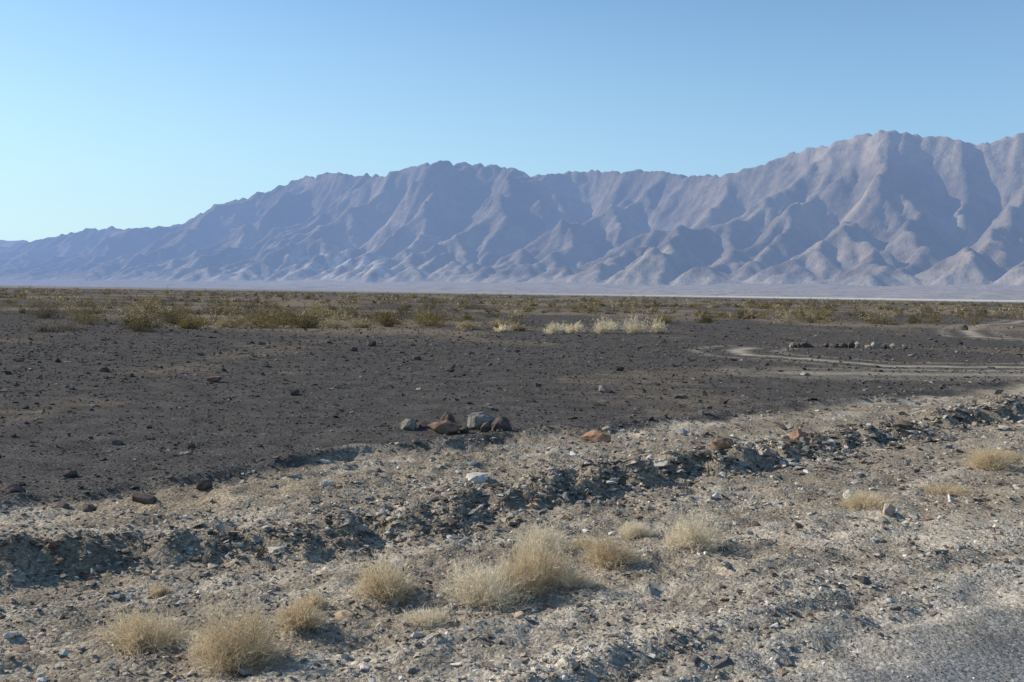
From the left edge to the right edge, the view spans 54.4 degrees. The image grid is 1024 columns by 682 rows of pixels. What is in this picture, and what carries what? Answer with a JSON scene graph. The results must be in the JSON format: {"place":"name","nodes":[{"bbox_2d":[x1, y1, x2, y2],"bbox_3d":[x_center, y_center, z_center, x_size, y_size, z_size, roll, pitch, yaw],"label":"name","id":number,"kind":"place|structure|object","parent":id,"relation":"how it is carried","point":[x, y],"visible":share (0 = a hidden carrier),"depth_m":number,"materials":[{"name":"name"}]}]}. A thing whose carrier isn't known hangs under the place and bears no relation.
{"place":"outdoors","nodes":[
{"label":"outdoors","id":0,"kind":"place"},
{"bbox_2d":[0,240,27,247],"bbox_3d":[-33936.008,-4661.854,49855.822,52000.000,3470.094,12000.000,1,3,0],"label":"distant hills","id":1,"kind":"structure","parent":0,"point":[4,243],"depth_m":49475.76,"materials":[{"name":"blue stone"}]},
{"bbox_2d":[0,285,1023,681],"bbox_3d":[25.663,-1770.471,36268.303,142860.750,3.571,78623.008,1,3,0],"label":"ground","id":2,"kind":"structure","parent":0,"point":[950,631],"depth_m":8.93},
{"bbox_2d":[1,483,24,492],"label":"rock","id":3,"kind":"object","parent":2,"relation":"on","point":[13,488],"visible":0.88,"depth_m":8.01,"materials":[{"name":"stone"}]},
{"bbox_2d":[14,293,69,318],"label":"creosote bush","id":4,"kind":"object","parent":2,"relation":"on","point":[47,314],"visible":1,"depth_m":50.06,"materials":[{"name":"green plant"}]},
{"bbox_2d":[25,319,67,331],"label":"desert shrub","id":5,"kind":"object","parent":2,"relation":"on","point":[45,328],"visible":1,"depth_m":36.06,"materials":[{"name":"grey plant"}]},
{"bbox_2d":[22,314,101,330],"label":"desert shrub","id":6,"kind":"object","parent":2,"relation":"on","point":[65,326],"visible":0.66,"depth_m":37.89,"materials":[{"name":"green plant"}]},
{"bbox_2d":[54,503,69,509],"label":"rock","id":7,"kind":"object","parent":2,"relation":"on","point":[64,505],"visible":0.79,"depth_m":7.75,"materials":[{"name":"stone"}]},
{"bbox_2d":[62,470,77,477],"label":"rock","id":8,"kind":"object","parent":2,"relation":"on","point":[69,473],"visible":0.95,"depth_m":8.78,"materials":[{"name":"stone"}]},
{"bbox_2d":[54,290,115,323],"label":"creosote bush","id":9,"kind":"object","parent":2,"relation":"on","point":[87,318],"visible":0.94,"depth_m":44.89,"materials":[{"name":"green plant"}]},
{"bbox_2d":[82,504,96,511],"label":"rock","id":10,"kind":"object","parent":2,"relation":"on","point":[89,507],"visible":0.87,"depth_m":7.80,"materials":[{"name":"stone"}]},
{"bbox_2d":[99,367,109,371],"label":"rock","id":11,"kind":"object","parent":2,"relation":"on","point":[103,369],"visible":0.98,"depth_m":19.48,"materials":[{"name":"stone"}]},
{"bbox_2d":[100,299,175,331],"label":"creosote bush","id":12,"kind":"object","parent":2,"relation":"on","point":[136,327],"visible":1,"depth_m":37.43,"materials":[{"name":"green plant"}]},
{"bbox_2d":[90,594,193,658],"bbox_3d":[-1.901,1.440,5.078,0.603,0.306,0.561,1,3,0],"label":"dry bush","id":13,"kind":"object","parent":2,"relation":"on","point":[138,633],"visible":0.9,"depth_m":5.05,"materials":[{"name":"beige plant"}]},
{"bbox_2d":[132,493,156,503],"bbox_3d":[-2.989,1.277,8.085,0.289,0.091,0.181,2,3,18],"label":"rock","id":14,"kind":"object","parent":2,"relation":"on","point":[143,498],"visible":0.96,"depth_m":8.01,"materials":[{"name":"stone"}]},
{"bbox_2d":[130,313,169,326],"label":"desert shrub","id":15,"kind":"object","parent":2,"relation":"on","point":[150,320],"visible":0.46,"depth_m":41.95,"materials":[{"name":"green plant"}]},
{"bbox_2d":[145,580,174,598],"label":"dry bush","id":16,"kind":"object","parent":2,"relation":"on","point":[160,590],"visible":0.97,"depth_m":5.97,"materials":[{"name":"beige plant"}]},
{"bbox_2d":[153,302,196,323],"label":"creosote bush","id":17,"kind":"object","parent":2,"relation":"on","point":[172,316],"visible":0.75,"depth_m":46.91,"materials":[{"name":"green plant"}]},
{"bbox_2d":[163,310,214,328],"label":"creosote bush","id":18,"kind":"object","parent":2,"relation":"on","point":[186,323],"visible":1,"depth_m":40.68,"materials":[{"name":"green plant"}]},
{"bbox_2d":[180,631,214,660],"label":"dry bush","id":19,"kind":"object","parent":2,"relation":"on","point":[197,652],"visible":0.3,"depth_m":4.90,"materials":[{"name":"beige plant"}]},
{"bbox_2d":[196,479,212,490],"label":"rock","id":20,"kind":"object","parent":2,"relation":"on","point":[203,484],"visible":1,"depth_m":8.43,"materials":[{"name":"stone"}]},
{"bbox_2d":[207,376,221,381],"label":"rock","id":21,"kind":"object","parent":2,"relation":"on","point":[215,378],"visible":0.95,"depth_m":17.68,"materials":[{"name":"stone"}]},
{"bbox_2d":[208,310,248,327],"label":"desert shrub","id":22,"kind":"object","parent":2,"relation":"on","point":[222,323],"visible":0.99,"depth_m":41.83,"materials":[{"name":"beige plant"}]},
{"bbox_2d":[170,580,306,677],"bbox_3d":[-1.322,1.367,4.796,0.629,0.410,0.595,0,3,-21],"label":"dry bush","id":23,"kind":"object","parent":2,"relation":"on","point":[228,651],"visible":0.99,"depth_m":4.75,"materials":[{"name":"beige plant"}]},
{"bbox_2d":[229,300,307,328],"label":"creosote bush","id":24,"kind":"object","parent":2,"relation":"on","point":[265,323],"visible":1,"depth_m":41.97,"materials":[{"name":"green plant"}]},
{"bbox_2d":[264,304,310,324],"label":"creosote bush","id":25,"kind":"object","parent":2,"relation":"on","point":[290,316],"visible":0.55,"depth_m":47.88,"materials":[{"name":"green plant"}]},
{"bbox_2d":[269,589,332,633],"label":"dry bush","id":26,"kind":"object","parent":2,"relation":"on","point":[302,620],"visible":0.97,"depth_m":5.25,"materials":[{"name":"beige plant"}]},
{"bbox_2d":[290,311,326,328],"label":"creosote bush","id":27,"kind":"object","parent":2,"relation":"on","point":[309,323],"visible":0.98,"depth_m":42.92,"materials":[{"name":"green plant"}]},
{"bbox_2d":[287,588,331,609],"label":"dry bush","id":28,"kind":"object","parent":2,"relation":"on","point":[313,596],"visible":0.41,"depth_m":5.68,"materials":[{"name":"beige plant"}]},
{"bbox_2d":[320,479,332,486],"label":"rock","id":29,"kind":"object","parent":2,"relation":"on","point":[325,482],"visible":0.96,"depth_m":8.64,"materials":[{"name":"stone"}]},
{"bbox_2d":[319,313,348,327],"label":"desert shrub","id":30,"kind":"object","parent":2,"relation":"on","point":[334,323],"visible":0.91,"depth_m":45.84,"materials":[{"name":"beige plant"}]},
{"bbox_2d":[333,610,355,619],"bbox_3d":[-0.926,1.526,5.536,0.094,0.052,0.160,-1,4,-39],"label":"rock","id":31,"kind":"object","parent":2,"relation":"on","point":[341,614],"visible":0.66,"depth_m":5.51,"materials":[{"name":"stone"}]},
{"bbox_2d":[349,347,357,350],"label":"rock","id":32,"kind":"object","parent":2,"relation":"on","point":[353,349],"visible":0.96,"depth_m":26.96,"materials":[{"name":"stone"}]},
{"bbox_2d":[346,316,374,327],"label":"desert shrub","id":33,"kind":"object","parent":2,"relation":"on","point":[361,324],"visible":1,"depth_m":44.91,"materials":[{"name":"beige plant"}]},
{"bbox_2d":[367,339,375,345],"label":"rock","id":34,"kind":"object","parent":2,"relation":"on","point":[371,342],"visible":0.92,"depth_m":29.93,"materials":[{"name":"stone"}]},
{"bbox_2d":[343,544,422,607],"bbox_3d":[-0.765,1.359,5.860,0.494,0.334,0.496,1,3,0],"label":"dry bush","id":35,"kind":"object","parent":2,"relation":"on","point":[388,585],"visible":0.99,"depth_m":5.83,"materials":[{"name":"beige plant"}]},
{"bbox_2d":[372,305,413,326],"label":"creosote bush","id":36,"kind":"object","parent":2,"relation":"on","point":[386,320],"visible":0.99,"depth_m":46.95,"materials":[{"name":"green plant"}]},
{"bbox_2d":[399,419,416,429],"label":"rock","id":37,"kind":"object","parent":2,"relation":"on","point":[408,424],"visible":0.91,"depth_m":11.99,"materials":[{"name":"stone"}]},
{"bbox_2d":[412,356,420,359],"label":"rock","id":38,"kind":"object","parent":2,"relation":"on","point":[416,357],"visible":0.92,"depth_m":23.98,"materials":[{"name":"stone"}]},
{"bbox_2d":[419,421,429,428],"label":"rock","id":39,"kind":"object","parent":2,"relation":"on","point":[423,424],"visible":0.74,"depth_m":12.11,"materials":[{"name":"stone"}]},
{"bbox_2d":[391,602,457,628],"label":"dry bush","id":40,"kind":"object","parent":2,"relation":"on","point":[426,619],"visible":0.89,"depth_m":5.41,"materials":[{"name":"beige plant"}]},
{"bbox_2d":[403,309,462,326],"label":"creosote bush","id":41,"kind":"object","parent":2,"relation":"on","point":[436,322],"visible":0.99,"depth_m":47.92,"materials":[{"name":"green plant"}]},
{"bbox_2d":[427,420,459,433],"bbox_3d":[-0.819,1.038,11.813,0.377,0.195,0.259,2,3,23],"label":"rock","id":42,"kind":"object","parent":2,"relation":"on","point":[446,426],"visible":0.94,"depth_m":11.73,"materials":[{"name":"stone"}]},
{"bbox_2d":[440,412,454,422],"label":"rock","id":43,"kind":"object","parent":2,"relation":"on","point":[448,416],"visible":0.59,"depth_m":12.35,"materials":[{"name":"stone"}]},
{"bbox_2d":[460,426,469,432],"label":"rock","id":44,"kind":"object","parent":2,"relation":"on","point":[464,429],"visible":0.98,"depth_m":11.83,"materials":[{"name":"stone"}]},
{"bbox_2d":[451,320,482,329],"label":"desert shrub","id":45,"kind":"object","parent":2,"relation":"on","point":[468,326],"visible":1,"depth_m":44.33,"materials":[{"name":"beige plant"}]},
{"bbox_2d":[466,472,487,482],"bbox_3d":[-0.322,1.260,9.168,0.206,0.078,0.271,1,3,0],"label":"rock","id":46,"kind":"object","parent":2,"relation":"on","point":[478,477],"visible":0.94,"depth_m":9.09,"materials":[{"name":"stone"}]},
{"bbox_2d":[418,550,542,611],"bbox_3d":[-0.173,1.392,5.879,0.752,0.340,0.673,1,3,0],"label":"dry bush","id":47,"kind":"object","parent":2,"relation":"on","point":[481,594],"visible":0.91,"depth_m":5.80,"materials":[{"name":"beige plant"}]},
{"bbox_2d":[467,411,494,429],"bbox_3d":[-0.390,1.004,12.254,0.372,0.273,0.278,-1,3,-36],"label":"rock","id":48,"kind":"object","parent":2,"relation":"on","point":[476,420],"visible":0.7,"depth_m":12.16,"materials":[{"name":"stone"}]},
{"bbox_2d":[480,422,490,431],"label":"rock","id":49,"kind":"object","parent":2,"relation":"on","point":[486,427],"visible":0.93,"depth_m":11.87,"materials":[{"name":"stone"}]},
{"bbox_2d":[484,317,515,326],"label":"desert shrub","id":50,"kind":"object","parent":2,"relation":"on","point":[497,323],"visible":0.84,"depth_m":46.91,"materials":[{"name":"beige plant"}]},
{"bbox_2d":[491,417,511,430],"bbox_3d":[-0.126,1.022,12.060,0.256,0.221,0.279,1,3,0],"label":"rock","id":51,"kind":"object","parent":2,"relation":"on","point":[500,423],"visible":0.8,"depth_m":11.96,"materials":[{"name":"stone"}]},
{"bbox_2d":[492,322,512,331],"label":"pale brush","id":52,"kind":"object","parent":2,"relation":"on","point":[503,329],"visible":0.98,"depth_m":42.45,"materials":[{"name":"beige plant"}]},
{"bbox_2d":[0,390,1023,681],"bbox_3d":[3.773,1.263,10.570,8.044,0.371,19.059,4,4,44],"label":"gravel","id":53,"kind":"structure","parent":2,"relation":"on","point":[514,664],"depth_m":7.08,"materials":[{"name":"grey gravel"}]},
{"bbox_2d":[0,286,1023,324],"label":"desert scrub","id":54,"kind":"object","parent":2,"relation":"on","point":[324,314],"visible":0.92,"depth_m":86.58,"materials":[{"name":"green plant"}]},
{"bbox_2d":[0,311,1023,681],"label":"loose stones","id":55,"kind":"object","parent":2,"relation":"on","point":[720,663],"visible":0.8,"depth_m":9.66,"materials":[{"name":"grey stone"}]},
{"bbox_2d":[0,390,1023,596],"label":"bank rubble","id":56,"kind":"object","parent":2,"relation":"on","point":[869,426],"visible":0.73,"depth_m":9.95,"materials":[{"name":"stone"}]},
{"bbox_2d":[0,307,1023,508],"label":"desert pavement stones","id":57,"kind":"object","parent":2,"relation":"on","point":[173,478],"visible":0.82,"depth_m":21.43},
{"bbox_2d":[509,319,530,330],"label":"desert shrub","id":58,"kind":"object","parent":2,"relation":"on","point":[515,327],"visible":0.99,"depth_m":43.89,"materials":[{"name":"beige plant"}]},
{"bbox_2d":[492,544,557,602],"bbox_3d":[0.057,1.379,6.020,0.493,0.350,0.571,1,3,0],"label":"dry bush","id":59,"kind":"object","parent":2,"relation":"on","point":[529,586],"visible":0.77,"depth_m":5.97,"materials":[{"name":"beige plant"}]},
{"bbox_2d":[488,520,592,594],"bbox_3d":[0.163,1.331,6.223,0.630,0.445,0.650,-1,3,-26],"label":"dry bush","id":60,"kind":"object","parent":2,"relation":"on","point":[548,564],"visible":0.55,"depth_m":6.18,"materials":[{"name":"beige plant"}]},
{"bbox_2d":[501,516,588,559],"bbox_3d":[0.219,1.364,6.959,0.613,0.278,0.572,-1,3,-34],"label":"dry bush","id":61,"kind":"object","parent":2,"relation":"on","point":[555,534],"visible":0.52,"depth_m":6.95,"materials":[{"name":"beige plant"}]},
{"bbox_2d":[542,322,563,333],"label":"pale brush","id":62,"kind":"object","parent":2,"relation":"on","point":[554,329],"visible":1,"depth_m":40.92,"materials":[{"name":"beige plant"}]},
{"bbox_2d":[556,321,566,331],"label":"pale brush","id":63,"kind":"object","parent":2,"relation":"on","point":[564,329],"visible":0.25,"depth_m":43.38,"materials":[{"name":"beige plant"}]},
{"bbox_2d":[562,320,585,332],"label":"pale brush","id":64,"kind":"object","parent":2,"relation":"on","point":[575,329],"visible":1,"depth_m":41.88,"materials":[{"name":"beige plant"}]},
{"bbox_2d":[563,568,602,590],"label":"dry bush","id":65,"kind":"object","parent":2,"relation":"on","point":[580,584],"visible":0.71,"depth_m":6.25,"materials":[{"name":"beige plant"}]},
{"bbox_2d":[565,532,606,549],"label":"dry bush","id":66,"kind":"object","parent":2,"relation":"on","point":[582,543],"visible":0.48,"depth_m":7.03,"materials":[{"name":"beige plant"}]},
{"bbox_2d":[580,430,610,442],"bbox_3d":[0.976,1.144,11.643,0.368,0.195,0.271,1,3,0],"label":"rock","id":67,"kind":"object","parent":2,"relation":"on","point":[592,436],"visible":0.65,"depth_m":11.56,"materials":[{"name":"stone"}]},
{"bbox_2d":[586,313,618,333],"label":"pale brush","id":68,"kind":"object","parent":2,"relation":"on","point":[599,326],"visible":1,"depth_m":41.20,"materials":[{"name":"beige plant"}]},
{"bbox_2d":[602,426,611,431],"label":"rock","id":69,"kind":"object","parent":2,"relation":"on","point":[607,428],"visible":0.93,"depth_m":12.32,"materials":[{"name":"stone"}]},
{"bbox_2d":[574,525,650,570],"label":"dry bush","id":70,"kind":"object","parent":2,"relation":"on","point":[606,555],"visible":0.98,"depth_m":6.63,"materials":[{"name":"beige plant"}]},
{"bbox_2d":[603,319,624,330],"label":"pale brush","id":71,"kind":"object","parent":2,"relation":"on","point":[618,326],"visible":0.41,"depth_m":44.45,"materials":[{"name":"beige plant"}]},
{"bbox_2d":[614,312,650,333],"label":"pale brush","id":72,"kind":"object","parent":2,"relation":"on","point":[641,327],"visible":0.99,"depth_m":41.22,"materials":[{"name":"beige plant"}]},
{"bbox_2d":[617,520,654,538],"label":"dry bush","id":73,"kind":"object","parent":2,"relation":"on","point":[637,530],"visible":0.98,"depth_m":7.50,"materials":[{"name":"beige plant"}]},
{"bbox_2d":[647,317,668,333],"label":"pale brush","id":74,"kind":"object","parent":2,"relation":"on","point":[655,328],"visible":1,"depth_m":41.42,"materials":[{"name":"beige plant"}]},
{"bbox_2d":[650,313,679,323],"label":"creosote bush","id":75,"kind":"object","parent":2,"relation":"on","point":[666,320],"visible":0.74,"depth_m":57.83,"materials":[{"name":"green plant"}]},
{"bbox_2d":[649,494,746,556],"bbox_3d":[1.334,1.316,7.096,0.704,0.401,0.696,1,3,0],"label":"dry bush","id":76,"kind":"object","parent":2,"relation":"on","point":[698,537],"visible":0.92,"depth_m":7.08,"materials":[{"name":"beige plant"}]},
{"bbox_2d":[693,309,725,322],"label":"creosote bush","id":77,"kind":"object","parent":2,"relation":"on","point":[703,320],"visible":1,"depth_m":61.87,"materials":[{"name":"green plant"}]},
{"bbox_2d":[711,436,733,449],"bbox_3d":[2.291,1.139,10.831,0.264,0.221,0.207,1,3,0],"label":"rock","id":78,"kind":"object","parent":2,"relation":"on","point":[724,443],"visible":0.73,"depth_m":10.75,"materials":[{"name":"stone"}]},
{"bbox_2d":[779,434,790,440],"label":"rock","id":79,"kind":"object","parent":2,"relation":"on","point":[784,436],"visible":0.64,"depth_m":11.94,"materials":[{"name":"stone"}]},
{"bbox_2d":[789,342,795,347],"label":"rock","id":80,"kind":"object","parent":2,"relation":"on","point":[792,345],"visible":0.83,"depth_m":33.12,"materials":[{"name":"stone"}]},
{"bbox_2d":[790,429,806,440],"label":"rock","id":81,"kind":"object","parent":2,"relation":"on","point":[796,434],"visible":0.69,"depth_m":12.02,"materials":[{"name":"stone"}]},
{"bbox_2d":[838,343,846,347],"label":"rock","id":82,"kind":"object","parent":2,"relation":"on","point":[842,345],"visible":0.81,"depth_m":33.60,"materials":[{"name":"stone"}]},
{"bbox_2d":[843,489,854,498],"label":"rock","id":83,"kind":"object","parent":2,"relation":"on","point":[846,493],"visible":0.45,"depth_m":9.05,"materials":[{"name":"stone"}]},
{"bbox_2d":[848,341,855,347],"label":"rock","id":84,"kind":"object","parent":2,"relation":"on","point":[851,344],"visible":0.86,"depth_m":33.66,"materials":[{"name":"stone"}]},
{"bbox_2d":[855,341,860,347],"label":"rock","id":85,"kind":"object","parent":2,"relation":"on","point":[858,344],"visible":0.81,"depth_m":33.81,"materials":[{"name":"stone"}]},
{"bbox_2d":[829,485,905,510],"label":"dry bush","id":86,"kind":"object","parent":2,"relation":"on","point":[875,501],"visible":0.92,"depth_m":8.61,"materials":[{"name":"beige plant"}]},
{"bbox_2d":[871,342,876,347],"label":"rock","id":87,"kind":"object","parent":2,"relation":"on","point":[873,344],"visible":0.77,"depth_m":33.41,"materials":[{"name":"stone"}]},
{"bbox_2d":[877,518,890,523],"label":"rock","id":88,"kind":"object","parent":2,"relation":"on","point":[884,520],"visible":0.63,"depth_m":7.96,"materials":[{"name":"stone"}]},
{"bbox_2d":[883,503,895,515],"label":"rock","id":89,"kind":"object","parent":2,"relation":"on","point":[889,509],"visible":1,"depth_m":8.24,"materials":[{"name":"stone"}]},
{"bbox_2d":[910,477,980,496],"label":"dry bush","id":90,"kind":"object","parent":2,"relation":"on","point":[936,488],"visible":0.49,"depth_m":9.35,"materials":[{"name":"beige plant"}]},
{"bbox_2d":[960,324,967,329],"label":"rock","id":91,"kind":"object","parent":2,"relation":"on","point":[963,327],"visible":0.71,"depth_m":53.85,"materials":[{"name":"stone"}]},
{"bbox_2d":[956,441,1022,472],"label":"dry bush","id":92,"kind":"object","parent":2,"relation":"on","point":[985,463],"visible":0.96,"depth_m":10.60,"materials":[{"name":"beige plant"}]},
{"bbox_2d":[984,447,1023,463],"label":"dry bush","id":93,"kind":"object","parent":2,"relation":"on","point":[1008,457],"visible":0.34,"depth_m":11.23,"materials":[{"name":"beige plant"}]},
{"bbox_2d":[0,130,1023,299],"bbox_3d":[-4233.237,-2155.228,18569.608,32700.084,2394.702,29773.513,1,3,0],"label":"mountain range","id":94,"kind":"structure","parent":0,"point":[894,214],"depth_m":13204.38,"materials":[{"name":"stone"}]},
{"bbox_2d":[0,0,1023,241],"label":"sky","id":95,"kind":"structure","parent":0,"point":[120,114],"materials":[{"name":"blue"}]}
]}

